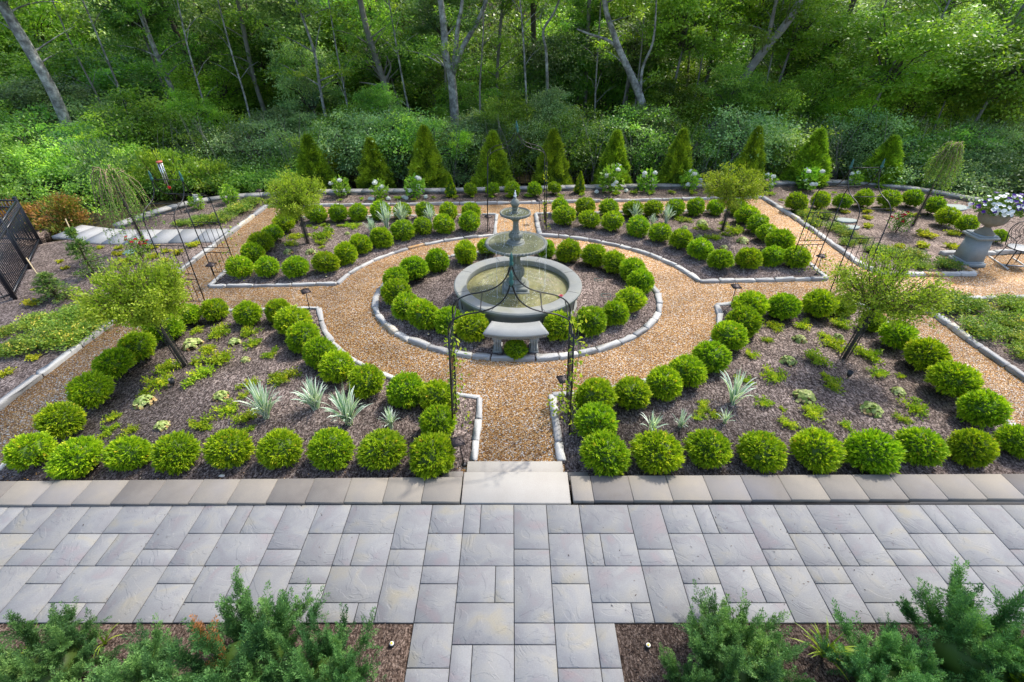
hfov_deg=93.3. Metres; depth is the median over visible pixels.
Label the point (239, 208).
spreading shrub
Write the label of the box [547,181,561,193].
boxwood
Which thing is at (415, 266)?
boxwood
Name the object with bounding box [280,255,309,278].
boxwood
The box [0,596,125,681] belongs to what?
juniper
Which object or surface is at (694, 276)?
stone edging
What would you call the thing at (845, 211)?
golden plant
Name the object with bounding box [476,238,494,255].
boxwood
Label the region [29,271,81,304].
young hemlock
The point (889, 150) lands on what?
arborvitae
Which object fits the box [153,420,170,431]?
coral bells
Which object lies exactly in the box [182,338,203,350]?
coral bells
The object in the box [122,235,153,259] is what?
rose bush
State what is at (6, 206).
metal fence
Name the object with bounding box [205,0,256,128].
slim tree
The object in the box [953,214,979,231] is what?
boxwood
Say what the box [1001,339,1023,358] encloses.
spreading shrub
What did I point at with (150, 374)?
mulch chips
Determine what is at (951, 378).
boxwood
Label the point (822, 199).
boxwood
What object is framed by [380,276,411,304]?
boxwood
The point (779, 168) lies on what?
woodland shrub
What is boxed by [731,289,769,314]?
boxwood
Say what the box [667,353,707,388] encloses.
boxwood
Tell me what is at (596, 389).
boxwood
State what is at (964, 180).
thicket edge
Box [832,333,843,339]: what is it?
coral bells
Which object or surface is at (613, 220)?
boxwood
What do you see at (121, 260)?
golden plant
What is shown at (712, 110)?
understory tree
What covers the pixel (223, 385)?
mulch bed
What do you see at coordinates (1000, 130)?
woodland shrub
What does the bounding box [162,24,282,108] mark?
canopy tree
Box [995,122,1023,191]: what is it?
woodland shrub
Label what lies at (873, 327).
boxwood
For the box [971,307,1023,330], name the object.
spreading shrub
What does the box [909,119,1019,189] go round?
woodland shrub
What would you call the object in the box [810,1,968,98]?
understory tree
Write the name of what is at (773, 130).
woodland shrub
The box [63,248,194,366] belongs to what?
round topped tree
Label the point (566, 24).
woodland tree
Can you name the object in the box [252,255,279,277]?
boxwood
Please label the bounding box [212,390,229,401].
coral bells
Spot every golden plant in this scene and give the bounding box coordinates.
[0,366,16,377]
[20,298,41,305]
[24,352,41,361]
[111,250,122,256]
[113,244,124,248]
[117,258,130,263]
[144,252,159,257]
[161,248,171,252]
[170,248,183,255]
[184,240,199,246]
[840,209,850,213]
[861,207,874,212]
[861,215,873,219]
[863,222,873,227]
[892,243,905,248]
[915,228,940,238]
[915,239,929,248]
[942,229,962,235]
[942,242,959,249]
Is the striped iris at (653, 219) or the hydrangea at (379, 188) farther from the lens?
the hydrangea at (379, 188)
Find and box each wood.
[0,0,1020,132]
[26,87,1018,168]
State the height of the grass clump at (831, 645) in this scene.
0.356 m
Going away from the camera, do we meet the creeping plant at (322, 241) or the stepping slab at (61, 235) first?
the creeping plant at (322, 241)
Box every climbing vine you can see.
[219,252,250,280]
[220,222,247,276]
[440,318,471,427]
[542,165,550,228]
[546,384,573,417]
[558,309,590,436]
[790,209,822,271]
[811,249,831,273]
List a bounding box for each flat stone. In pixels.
[835,218,856,222]
[845,225,859,229]
[947,204,966,210]
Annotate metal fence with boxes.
[0,196,42,268]
[0,199,35,241]
[0,222,28,299]
[0,281,11,299]
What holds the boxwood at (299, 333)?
on the mulch bed at (223, 385)
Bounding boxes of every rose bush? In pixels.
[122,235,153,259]
[886,210,915,232]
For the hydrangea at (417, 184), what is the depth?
16.45 m
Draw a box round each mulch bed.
[0,309,476,480]
[215,215,494,284]
[379,253,656,359]
[538,211,820,281]
[556,305,1023,481]
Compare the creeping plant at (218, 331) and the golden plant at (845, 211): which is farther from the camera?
the golden plant at (845, 211)
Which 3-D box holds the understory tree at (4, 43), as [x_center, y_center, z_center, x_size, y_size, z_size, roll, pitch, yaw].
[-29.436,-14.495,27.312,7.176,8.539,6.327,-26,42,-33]
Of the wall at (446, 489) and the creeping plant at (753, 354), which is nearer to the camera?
the wall at (446, 489)
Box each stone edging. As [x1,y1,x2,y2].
[0,205,267,410]
[0,306,482,470]
[207,213,498,287]
[267,195,761,206]
[372,251,662,361]
[534,209,828,282]
[548,302,1015,460]
[761,196,977,276]
[931,294,1023,381]
[938,249,1023,255]
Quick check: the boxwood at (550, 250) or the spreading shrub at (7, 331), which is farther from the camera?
the boxwood at (550, 250)
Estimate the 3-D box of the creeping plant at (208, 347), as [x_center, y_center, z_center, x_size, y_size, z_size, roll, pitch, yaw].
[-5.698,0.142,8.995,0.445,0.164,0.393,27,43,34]
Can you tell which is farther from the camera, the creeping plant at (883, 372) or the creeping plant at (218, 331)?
the creeping plant at (218, 331)
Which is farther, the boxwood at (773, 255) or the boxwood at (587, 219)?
the boxwood at (587, 219)
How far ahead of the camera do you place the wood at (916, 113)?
28.21 m
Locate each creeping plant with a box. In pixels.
[96,421,119,440]
[100,410,122,423]
[115,423,138,437]
[135,389,152,396]
[140,368,173,393]
[149,358,181,374]
[179,363,215,389]
[186,411,216,430]
[188,325,203,335]
[191,346,235,367]
[198,344,217,355]
[206,322,230,340]
[210,398,239,419]
[227,407,258,425]
[234,376,261,389]
[237,390,248,397]
[238,424,256,431]
[239,324,263,337]
[240,336,262,350]
[260,345,279,358]
[266,366,303,383]
[267,373,290,388]
[281,240,298,245]
[284,232,301,238]
[309,224,334,238]
[315,238,327,244]
[348,222,361,229]
[673,216,693,222]
[689,413,702,420]
[694,407,708,419]
[696,223,709,229]
[697,399,712,409]
[703,233,721,240]
[703,407,721,418]
[720,231,732,236]
[725,224,746,236]
[733,374,754,385]
[745,348,761,359]
[753,395,775,407]
[758,335,774,342]
[759,363,789,384]
[762,319,785,332]
[777,412,802,430]
[792,318,812,330]
[801,401,827,422]
[802,346,836,367]
[816,331,833,339]
[816,405,829,414]
[818,336,848,353]
[819,370,831,376]
[820,375,846,395]
[824,314,852,329]
[837,417,855,432]
[849,344,885,364]
[864,366,890,378]
[892,409,916,423]
[894,372,906,377]
[896,396,930,421]
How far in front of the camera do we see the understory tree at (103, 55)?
25.89 m
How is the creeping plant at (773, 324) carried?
on the mulch bed at (917, 378)
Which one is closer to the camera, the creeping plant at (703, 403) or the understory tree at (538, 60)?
the creeping plant at (703, 403)
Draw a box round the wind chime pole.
[151,147,181,212]
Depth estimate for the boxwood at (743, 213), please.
14.24 m
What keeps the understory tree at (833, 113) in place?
on the ground at (522, 180)
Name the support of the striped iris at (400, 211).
on the mulch bed at (301, 252)
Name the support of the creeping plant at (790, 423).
on the mulch bed at (917, 378)
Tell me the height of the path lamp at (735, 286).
0.552 m
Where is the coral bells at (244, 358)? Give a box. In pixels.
[240,356,250,362]
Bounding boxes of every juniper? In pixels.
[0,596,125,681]
[60,613,211,681]
[150,565,329,681]
[256,604,387,681]
[658,644,739,681]
[673,579,815,681]
[813,597,947,681]
[895,556,1023,681]
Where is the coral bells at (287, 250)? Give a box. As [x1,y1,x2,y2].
[283,248,293,254]
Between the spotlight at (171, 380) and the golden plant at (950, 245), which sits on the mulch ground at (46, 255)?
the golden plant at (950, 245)
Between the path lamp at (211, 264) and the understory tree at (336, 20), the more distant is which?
the understory tree at (336, 20)
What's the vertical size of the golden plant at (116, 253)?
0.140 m
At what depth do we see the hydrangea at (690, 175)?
17.16 m
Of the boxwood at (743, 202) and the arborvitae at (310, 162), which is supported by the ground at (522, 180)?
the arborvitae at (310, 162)
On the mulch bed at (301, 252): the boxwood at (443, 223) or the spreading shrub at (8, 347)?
the boxwood at (443, 223)
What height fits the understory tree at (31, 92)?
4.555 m
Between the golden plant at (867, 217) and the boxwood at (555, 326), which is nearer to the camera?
the boxwood at (555, 326)
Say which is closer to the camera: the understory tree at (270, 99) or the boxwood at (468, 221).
the boxwood at (468, 221)
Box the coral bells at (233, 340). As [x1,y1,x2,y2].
[227,338,241,345]
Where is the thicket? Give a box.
[1,86,1023,192]
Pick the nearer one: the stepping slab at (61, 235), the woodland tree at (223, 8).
the stepping slab at (61, 235)
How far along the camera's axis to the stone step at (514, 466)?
6.69 m
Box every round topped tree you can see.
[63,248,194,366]
[257,167,325,243]
[698,161,770,230]
[823,243,961,358]
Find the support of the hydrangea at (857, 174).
on the mulch ground at (46, 255)
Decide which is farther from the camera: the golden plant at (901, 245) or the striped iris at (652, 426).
the golden plant at (901, 245)
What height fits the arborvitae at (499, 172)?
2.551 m
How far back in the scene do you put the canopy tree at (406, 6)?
31.47 m
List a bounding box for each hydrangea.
[186,193,204,208]
[218,183,239,203]
[328,174,350,196]
[368,178,390,200]
[402,172,427,199]
[594,162,628,192]
[636,167,659,191]
[679,169,701,189]
[761,172,778,190]
[795,166,824,189]
[847,170,865,185]
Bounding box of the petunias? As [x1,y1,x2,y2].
[967,192,1023,217]
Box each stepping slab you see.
[52,225,94,239]
[66,227,107,240]
[84,228,121,243]
[101,229,140,243]
[122,230,161,243]
[147,229,182,243]
[168,229,205,242]
[192,229,228,242]
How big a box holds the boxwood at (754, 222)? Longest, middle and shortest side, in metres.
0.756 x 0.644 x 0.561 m
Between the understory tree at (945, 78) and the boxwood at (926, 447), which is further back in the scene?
the understory tree at (945, 78)
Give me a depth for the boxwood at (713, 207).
14.95 m
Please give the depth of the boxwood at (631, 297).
10.00 m
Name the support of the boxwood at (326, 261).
on the mulch bed at (301, 252)
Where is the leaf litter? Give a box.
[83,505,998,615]
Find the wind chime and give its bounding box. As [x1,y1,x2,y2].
[155,152,170,188]
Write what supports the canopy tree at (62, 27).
on the ground at (522, 180)
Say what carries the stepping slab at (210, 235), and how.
on the mulch ground at (46, 255)
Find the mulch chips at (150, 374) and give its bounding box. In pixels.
[0,212,1023,479]
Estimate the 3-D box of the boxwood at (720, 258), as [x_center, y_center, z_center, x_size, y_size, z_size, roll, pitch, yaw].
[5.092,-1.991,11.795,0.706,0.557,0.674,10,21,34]
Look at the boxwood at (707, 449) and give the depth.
6.54 m
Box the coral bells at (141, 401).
[132,394,156,409]
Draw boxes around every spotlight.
[168,377,174,385]
[847,370,853,377]
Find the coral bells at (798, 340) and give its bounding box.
[791,334,807,343]
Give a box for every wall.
[0,471,463,506]
[113,179,1015,228]
[568,472,1023,505]
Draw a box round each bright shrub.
[59,134,141,200]
[123,143,200,200]
[180,154,239,195]
[323,144,341,178]
[444,129,474,154]
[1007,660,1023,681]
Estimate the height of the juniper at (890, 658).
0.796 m
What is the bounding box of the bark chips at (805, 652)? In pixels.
[0,622,1023,681]
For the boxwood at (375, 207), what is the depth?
14.58 m
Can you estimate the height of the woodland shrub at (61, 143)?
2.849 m
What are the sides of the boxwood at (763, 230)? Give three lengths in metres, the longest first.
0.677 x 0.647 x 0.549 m
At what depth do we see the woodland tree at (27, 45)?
18.32 m
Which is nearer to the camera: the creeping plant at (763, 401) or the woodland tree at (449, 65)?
the creeping plant at (763, 401)
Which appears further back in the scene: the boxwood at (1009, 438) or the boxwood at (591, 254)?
the boxwood at (591, 254)
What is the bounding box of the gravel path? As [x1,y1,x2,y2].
[0,198,1023,472]
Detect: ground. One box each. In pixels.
[0,0,1022,504]
[0,185,1023,497]
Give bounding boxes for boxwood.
[1,430,57,472]
[32,400,87,439]
[43,434,104,479]
[64,369,116,408]
[91,346,137,380]
[101,435,151,471]
[116,330,156,362]
[141,313,187,342]
[148,429,201,475]
[175,303,200,324]
[199,298,229,320]
[199,426,255,469]
[224,254,253,277]
[232,299,262,325]
[240,242,265,262]
[246,230,274,250]
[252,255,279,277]
[254,427,304,469]
[260,223,283,241]
[264,297,289,323]
[271,214,295,232]
[271,304,313,334]
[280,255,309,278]
[284,320,320,353]
[302,335,338,369]
[303,204,327,222]
[305,426,355,471]
[311,250,340,272]
[317,347,354,383]
[327,202,347,221]
[333,240,357,265]
[346,362,385,399]
[347,202,367,220]
[349,232,372,253]
[355,427,407,471]
[368,199,391,219]
[368,226,393,248]
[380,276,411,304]
[381,265,409,283]
[385,370,424,409]
[389,219,415,240]
[391,291,419,319]
[392,202,411,217]
[398,254,429,280]
[405,298,439,329]
[408,431,456,479]
[412,216,432,235]
[414,200,434,217]
[417,378,454,409]
[418,404,457,436]
[425,247,449,272]
[432,213,455,233]
[433,305,462,336]
[438,201,458,218]
[453,238,476,264]
[454,310,489,343]
[458,210,480,231]
[460,201,480,216]
[464,182,477,195]
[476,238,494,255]
[485,182,499,195]
[503,340,527,360]
[504,181,520,196]
[527,181,542,195]
[537,239,554,257]
[543,308,577,341]
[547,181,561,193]
[551,197,568,210]
[551,204,577,224]
[555,237,581,262]
[573,377,619,409]
[573,401,618,437]
[574,196,596,213]
[575,305,607,337]
[578,209,600,227]
[578,428,632,476]
[580,243,605,266]
[598,197,619,214]
[600,210,624,230]
[601,249,625,273]
[602,300,630,325]
[613,285,648,312]
[613,374,652,410]
[618,256,647,279]
[621,200,644,217]
[625,214,649,236]
[625,265,654,293]
[629,428,686,475]
[643,199,663,215]
[644,364,683,401]
[647,222,671,241]
[665,197,685,216]
[667,228,693,249]
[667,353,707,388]
[682,428,733,469]
[685,196,705,215]
[686,236,714,259]
[689,339,732,373]
[706,199,725,214]
[707,248,734,269]
[710,320,750,350]
[725,303,763,338]
[730,198,747,213]
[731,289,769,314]
[733,203,760,224]
[734,246,763,268]
[735,430,788,473]
[745,214,769,232]
[755,223,779,240]
[761,243,785,266]
[765,228,796,249]
[767,291,803,320]
[783,191,808,212]
[783,243,812,268]
[787,424,847,474]
[802,288,839,317]
[809,190,831,208]
[831,193,853,209]
[835,295,857,317]
[841,427,907,475]
[853,188,875,207]
[858,310,887,332]
[876,188,902,208]
[876,318,919,349]
[893,426,950,466]
[902,188,924,206]
[902,335,953,372]
[923,195,947,214]
[924,358,984,398]
[933,206,961,227]
[945,427,1000,468]
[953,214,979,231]
[955,387,1015,429]
[992,423,1023,459]
[993,228,1008,242]
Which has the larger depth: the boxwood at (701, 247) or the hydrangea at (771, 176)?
the hydrangea at (771, 176)
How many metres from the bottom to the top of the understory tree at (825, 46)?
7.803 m
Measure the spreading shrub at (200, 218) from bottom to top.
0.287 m
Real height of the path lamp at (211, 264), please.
0.536 m
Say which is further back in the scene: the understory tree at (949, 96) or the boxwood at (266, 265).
the understory tree at (949, 96)
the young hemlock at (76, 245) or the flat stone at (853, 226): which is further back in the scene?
the flat stone at (853, 226)
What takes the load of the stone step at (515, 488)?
on the mulch ground at (46, 255)
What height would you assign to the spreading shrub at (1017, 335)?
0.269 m
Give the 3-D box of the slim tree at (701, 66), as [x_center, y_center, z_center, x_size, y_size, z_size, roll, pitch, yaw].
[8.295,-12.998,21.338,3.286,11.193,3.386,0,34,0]
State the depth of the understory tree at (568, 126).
20.42 m
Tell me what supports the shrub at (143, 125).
on the ground at (522, 180)
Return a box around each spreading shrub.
[0,324,18,338]
[0,334,33,358]
[0,337,21,358]
[1,310,55,335]
[3,319,77,357]
[28,304,98,334]
[39,320,105,351]
[50,301,93,324]
[66,316,110,331]
[169,218,187,226]
[182,214,211,225]
[202,210,241,223]
[219,200,255,213]
[237,195,265,206]
[793,208,817,217]
[801,217,828,226]
[813,208,837,219]
[823,220,851,230]
[834,227,859,237]
[837,236,859,246]
[853,234,874,244]
[862,245,875,253]
[864,242,906,257]
[887,245,934,263]
[912,260,936,270]
[927,286,986,317]
[930,255,968,270]
[945,290,997,314]
[950,313,1015,343]
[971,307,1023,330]
[977,306,1017,326]
[986,292,1023,311]
[997,324,1023,344]
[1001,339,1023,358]
[1004,306,1023,320]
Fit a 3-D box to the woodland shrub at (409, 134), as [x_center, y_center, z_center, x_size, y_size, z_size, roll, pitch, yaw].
[-3.829,-7.470,18.967,4.220,3.326,4.548,24,41,31]
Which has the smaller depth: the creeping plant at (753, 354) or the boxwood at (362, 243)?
the creeping plant at (753, 354)
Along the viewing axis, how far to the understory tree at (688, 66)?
27.15 m
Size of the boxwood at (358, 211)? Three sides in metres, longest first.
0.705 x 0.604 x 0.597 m
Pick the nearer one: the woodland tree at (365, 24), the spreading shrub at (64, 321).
the spreading shrub at (64, 321)
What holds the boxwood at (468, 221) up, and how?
on the mulch bed at (301, 252)
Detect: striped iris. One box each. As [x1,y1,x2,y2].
[239,377,281,419]
[291,375,326,410]
[320,382,371,425]
[364,216,377,231]
[375,200,395,227]
[377,406,397,428]
[392,200,408,220]
[423,203,433,221]
[629,202,642,216]
[640,411,665,431]
[650,213,657,225]
[660,201,675,222]
[674,408,691,427]
[718,408,734,423]
[720,370,756,404]
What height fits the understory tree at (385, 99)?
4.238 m
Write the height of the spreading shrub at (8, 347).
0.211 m
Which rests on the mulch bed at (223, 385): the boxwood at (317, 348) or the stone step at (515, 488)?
the boxwood at (317, 348)
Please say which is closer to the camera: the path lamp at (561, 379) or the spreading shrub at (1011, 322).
the path lamp at (561, 379)
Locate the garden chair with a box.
[988,221,1023,269]
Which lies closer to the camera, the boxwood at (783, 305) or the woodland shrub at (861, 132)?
the boxwood at (783, 305)
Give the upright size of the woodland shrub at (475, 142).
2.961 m
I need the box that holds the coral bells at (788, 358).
[778,355,797,366]
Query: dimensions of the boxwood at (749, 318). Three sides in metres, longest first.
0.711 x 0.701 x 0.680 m
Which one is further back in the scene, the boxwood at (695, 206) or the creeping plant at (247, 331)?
the boxwood at (695, 206)
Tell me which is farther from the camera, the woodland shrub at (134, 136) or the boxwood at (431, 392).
the woodland shrub at (134, 136)
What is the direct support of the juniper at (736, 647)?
on the mulch border
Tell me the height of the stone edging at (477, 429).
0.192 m
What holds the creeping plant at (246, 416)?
on the mulch bed at (223, 385)
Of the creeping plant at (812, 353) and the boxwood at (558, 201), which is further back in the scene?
the boxwood at (558, 201)
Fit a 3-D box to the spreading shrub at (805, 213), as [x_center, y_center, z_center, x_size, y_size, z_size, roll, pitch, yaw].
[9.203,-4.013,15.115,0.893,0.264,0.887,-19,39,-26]
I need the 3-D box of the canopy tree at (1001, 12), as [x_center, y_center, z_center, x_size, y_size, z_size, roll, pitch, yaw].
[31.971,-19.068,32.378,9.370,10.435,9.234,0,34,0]
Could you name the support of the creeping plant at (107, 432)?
on the mulch bed at (223, 385)
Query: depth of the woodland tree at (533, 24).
26.64 m
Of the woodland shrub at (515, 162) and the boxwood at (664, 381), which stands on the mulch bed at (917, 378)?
the boxwood at (664, 381)
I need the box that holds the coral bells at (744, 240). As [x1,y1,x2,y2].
[736,237,748,243]
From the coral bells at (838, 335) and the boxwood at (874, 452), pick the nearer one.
the boxwood at (874, 452)
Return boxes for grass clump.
[93,621,121,658]
[788,616,858,679]
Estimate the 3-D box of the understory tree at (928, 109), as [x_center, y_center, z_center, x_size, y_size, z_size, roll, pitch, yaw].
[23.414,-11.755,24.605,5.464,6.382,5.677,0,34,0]
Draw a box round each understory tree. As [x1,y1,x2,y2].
[0,13,49,79]
[0,38,132,98]
[0,51,78,130]
[0,71,106,126]
[0,74,47,129]
[0,99,48,184]
[21,84,117,138]
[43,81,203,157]
[50,50,212,114]
[69,46,158,97]
[70,0,192,103]
[72,101,138,132]
[82,69,188,131]
[148,60,281,124]
[154,84,229,134]
[199,3,292,84]
[207,104,267,154]
[220,0,351,111]
[233,75,340,127]
[240,104,298,149]
[254,34,353,115]
[276,0,393,92]
[282,108,338,145]
[297,100,374,183]
[319,21,441,157]
[333,68,440,116]
[349,81,404,115]
[395,0,491,162]
[424,74,507,169]
[445,105,511,149]
[458,54,535,112]
[473,85,546,181]
[500,25,593,165]
[504,33,609,121]
[525,83,584,132]
[536,106,593,155]
[558,0,629,120]
[570,117,634,174]
[574,13,692,117]
[584,0,674,109]
[615,102,683,170]
[621,0,740,96]
[629,73,713,137]
[647,52,774,122]
[671,2,730,89]
[689,56,776,180]
[703,88,755,170]
[705,0,801,167]
[737,74,814,140]
[746,0,873,109]
[752,2,890,91]
[763,36,870,116]
[771,59,857,128]
[787,51,881,132]
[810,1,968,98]
[820,85,899,178]
[822,1,1014,179]
[853,60,957,118]
[910,52,1012,133]
[910,100,1023,139]
[912,27,1010,127]
[917,43,1020,126]
[920,9,1023,138]
[933,59,1006,126]
[968,59,1023,143]
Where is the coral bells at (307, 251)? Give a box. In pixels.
[305,248,315,254]
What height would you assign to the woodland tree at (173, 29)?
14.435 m
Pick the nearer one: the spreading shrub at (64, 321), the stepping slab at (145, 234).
the spreading shrub at (64, 321)
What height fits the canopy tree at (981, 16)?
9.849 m
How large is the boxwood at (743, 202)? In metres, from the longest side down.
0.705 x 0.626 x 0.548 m
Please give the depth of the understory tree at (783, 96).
19.49 m
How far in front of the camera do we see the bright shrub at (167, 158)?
16.90 m
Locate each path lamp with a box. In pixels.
[205,262,218,283]
[300,288,311,310]
[450,435,466,466]
[535,198,541,220]
[556,374,566,401]
[729,283,741,306]
[815,253,825,274]
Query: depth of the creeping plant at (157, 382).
8.15 m
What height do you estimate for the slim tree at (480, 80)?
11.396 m
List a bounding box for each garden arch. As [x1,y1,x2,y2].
[143,171,232,301]
[448,252,574,434]
[487,120,546,231]
[788,159,890,294]
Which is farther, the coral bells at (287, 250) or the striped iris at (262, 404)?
the coral bells at (287, 250)
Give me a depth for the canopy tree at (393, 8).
29.45 m
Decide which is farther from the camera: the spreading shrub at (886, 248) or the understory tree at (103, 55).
the understory tree at (103, 55)
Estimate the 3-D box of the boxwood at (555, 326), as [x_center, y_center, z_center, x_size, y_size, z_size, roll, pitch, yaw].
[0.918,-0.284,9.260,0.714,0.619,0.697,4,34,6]
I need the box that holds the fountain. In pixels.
[454,190,581,324]
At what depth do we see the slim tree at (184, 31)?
20.31 m
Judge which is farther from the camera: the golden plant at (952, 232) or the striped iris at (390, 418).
the golden plant at (952, 232)
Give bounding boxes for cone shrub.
[445,173,456,197]
[574,171,585,192]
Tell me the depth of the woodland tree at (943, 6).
23.41 m
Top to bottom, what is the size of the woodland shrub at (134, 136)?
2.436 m
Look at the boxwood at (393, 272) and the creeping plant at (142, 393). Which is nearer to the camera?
the creeping plant at (142, 393)
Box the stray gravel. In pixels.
[3,213,968,480]
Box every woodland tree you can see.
[0,0,95,183]
[91,0,198,133]
[141,4,213,125]
[150,2,219,126]
[184,0,266,111]
[200,0,288,103]
[242,0,368,173]
[331,0,414,111]
[347,0,397,49]
[389,0,487,177]
[389,5,440,98]
[461,0,547,101]
[492,0,556,109]
[540,0,559,114]
[544,0,615,117]
[577,0,675,173]
[689,0,756,116]
[697,0,836,148]
[777,26,817,109]
[804,0,883,126]
[894,0,964,29]
[895,0,994,119]
[916,0,1023,132]
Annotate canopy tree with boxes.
[0,0,99,79]
[2,0,125,98]
[44,21,176,104]
[62,0,207,75]
[103,9,238,115]
[139,0,291,100]
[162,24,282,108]
[211,0,330,87]
[251,0,390,116]
[327,0,439,104]
[352,32,503,132]
[371,0,486,67]
[400,4,528,120]
[481,5,603,118]
[510,0,651,111]
[566,16,685,122]
[606,24,723,97]
[634,16,739,104]
[683,19,783,127]
[722,0,872,86]
[739,22,832,95]
[842,0,1011,62]
[887,0,1023,111]
[954,0,1023,36]
[970,0,1023,36]
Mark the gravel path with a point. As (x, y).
(516, 418)
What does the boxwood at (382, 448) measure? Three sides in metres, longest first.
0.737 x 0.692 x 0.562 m
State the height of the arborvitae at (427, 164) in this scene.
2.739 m
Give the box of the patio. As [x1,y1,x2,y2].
[0,505,1023,681]
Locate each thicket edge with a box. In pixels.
[0,120,153,228]
[0,124,301,196]
[830,127,1023,194]
[915,130,1023,202]
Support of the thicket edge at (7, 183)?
on the ground at (522, 180)
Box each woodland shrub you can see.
[0,99,102,187]
[26,115,129,181]
[100,129,165,160]
[148,121,223,157]
[165,126,252,176]
[198,115,306,187]
[271,126,358,181]
[304,105,404,174]
[339,106,444,187]
[353,101,473,179]
[414,113,495,185]
[464,128,539,177]
[505,102,614,181]
[576,125,645,175]
[587,101,699,183]
[650,113,744,177]
[694,101,810,178]
[763,121,847,180]
[768,119,843,180]
[812,104,931,179]
[858,112,972,184]
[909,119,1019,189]
[928,117,1023,184]
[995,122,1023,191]
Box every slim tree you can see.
[51,0,106,116]
[81,0,125,102]
[174,0,214,129]
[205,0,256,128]
[328,0,355,106]
[380,0,417,117]
[474,0,504,112]
[513,0,546,180]
[583,2,614,173]
[624,1,655,173]
[690,0,716,122]
[752,0,802,114]
[850,0,886,100]
[899,0,950,118]
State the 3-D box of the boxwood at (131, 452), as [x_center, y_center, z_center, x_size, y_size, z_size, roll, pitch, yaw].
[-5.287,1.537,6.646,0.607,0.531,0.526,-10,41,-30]
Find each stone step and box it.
[461,472,570,505]
[467,461,562,471]
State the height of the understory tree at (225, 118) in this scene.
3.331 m
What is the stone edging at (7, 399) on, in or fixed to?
on the mulch ground at (46, 255)
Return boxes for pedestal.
[947,230,1000,267]
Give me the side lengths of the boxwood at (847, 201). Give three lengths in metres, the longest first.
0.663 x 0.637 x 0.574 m
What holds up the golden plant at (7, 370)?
on the mulch ground at (46, 255)
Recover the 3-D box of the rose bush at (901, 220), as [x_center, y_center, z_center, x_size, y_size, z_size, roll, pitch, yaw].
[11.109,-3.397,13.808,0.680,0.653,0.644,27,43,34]
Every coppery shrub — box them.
[0,196,41,232]
[19,188,99,235]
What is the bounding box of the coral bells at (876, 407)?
[859,401,883,417]
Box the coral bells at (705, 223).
[696,219,707,225]
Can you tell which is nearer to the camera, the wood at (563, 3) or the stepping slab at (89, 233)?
the stepping slab at (89, 233)
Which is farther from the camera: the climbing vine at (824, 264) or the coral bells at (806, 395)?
the climbing vine at (824, 264)
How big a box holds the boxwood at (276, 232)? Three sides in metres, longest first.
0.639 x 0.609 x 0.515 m
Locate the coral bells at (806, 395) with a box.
[792,389,816,403]
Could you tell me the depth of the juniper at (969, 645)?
4.33 m
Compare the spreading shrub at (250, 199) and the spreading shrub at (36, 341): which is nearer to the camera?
the spreading shrub at (36, 341)
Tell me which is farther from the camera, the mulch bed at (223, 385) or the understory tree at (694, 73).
the understory tree at (694, 73)
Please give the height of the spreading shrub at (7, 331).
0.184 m
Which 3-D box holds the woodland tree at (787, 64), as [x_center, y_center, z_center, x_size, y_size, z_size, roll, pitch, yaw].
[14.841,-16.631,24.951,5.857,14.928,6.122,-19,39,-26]
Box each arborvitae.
[295,133,339,189]
[354,137,397,188]
[403,123,448,187]
[469,129,516,186]
[531,127,574,184]
[591,128,633,183]
[657,127,695,183]
[729,125,766,181]
[778,127,831,187]
[852,134,909,189]
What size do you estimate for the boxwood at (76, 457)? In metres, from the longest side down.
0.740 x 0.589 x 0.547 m
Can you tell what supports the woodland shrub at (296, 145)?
on the ground at (522, 180)
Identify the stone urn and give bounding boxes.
[974,209,1013,235]
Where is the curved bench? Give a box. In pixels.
[483,321,548,353]
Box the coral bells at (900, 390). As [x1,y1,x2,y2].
[891,386,906,395]
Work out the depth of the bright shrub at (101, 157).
16.59 m
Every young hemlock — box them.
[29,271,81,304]
[63,226,114,280]
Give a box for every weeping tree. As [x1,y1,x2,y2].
[89,164,164,251]
[910,141,965,225]
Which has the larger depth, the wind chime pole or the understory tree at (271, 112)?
the understory tree at (271, 112)
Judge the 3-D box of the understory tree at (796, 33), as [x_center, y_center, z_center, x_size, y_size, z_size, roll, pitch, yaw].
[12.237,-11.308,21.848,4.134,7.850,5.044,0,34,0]
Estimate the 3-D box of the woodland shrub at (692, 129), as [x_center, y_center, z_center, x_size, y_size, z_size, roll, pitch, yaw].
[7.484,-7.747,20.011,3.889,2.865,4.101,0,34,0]
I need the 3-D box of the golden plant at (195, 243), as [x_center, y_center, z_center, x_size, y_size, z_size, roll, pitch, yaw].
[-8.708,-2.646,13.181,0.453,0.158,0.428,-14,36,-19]
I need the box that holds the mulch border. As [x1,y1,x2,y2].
[0,624,1023,681]
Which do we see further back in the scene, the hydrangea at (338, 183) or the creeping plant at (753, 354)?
the hydrangea at (338, 183)
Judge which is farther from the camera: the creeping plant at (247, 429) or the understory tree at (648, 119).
the understory tree at (648, 119)
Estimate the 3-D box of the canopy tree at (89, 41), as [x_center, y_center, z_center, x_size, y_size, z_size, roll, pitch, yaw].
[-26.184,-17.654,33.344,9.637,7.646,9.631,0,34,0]
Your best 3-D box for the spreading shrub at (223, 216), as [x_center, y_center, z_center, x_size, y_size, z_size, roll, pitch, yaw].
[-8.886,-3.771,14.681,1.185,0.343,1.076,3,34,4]
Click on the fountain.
(544, 275)
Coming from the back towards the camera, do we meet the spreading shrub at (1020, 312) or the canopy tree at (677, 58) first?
the canopy tree at (677, 58)
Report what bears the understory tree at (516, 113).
on the ground at (522, 180)
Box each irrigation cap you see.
[389,641,394,647]
[645,642,650,649]
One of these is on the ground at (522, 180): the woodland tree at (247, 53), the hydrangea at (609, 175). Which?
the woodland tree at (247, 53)
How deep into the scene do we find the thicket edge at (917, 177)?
17.96 m

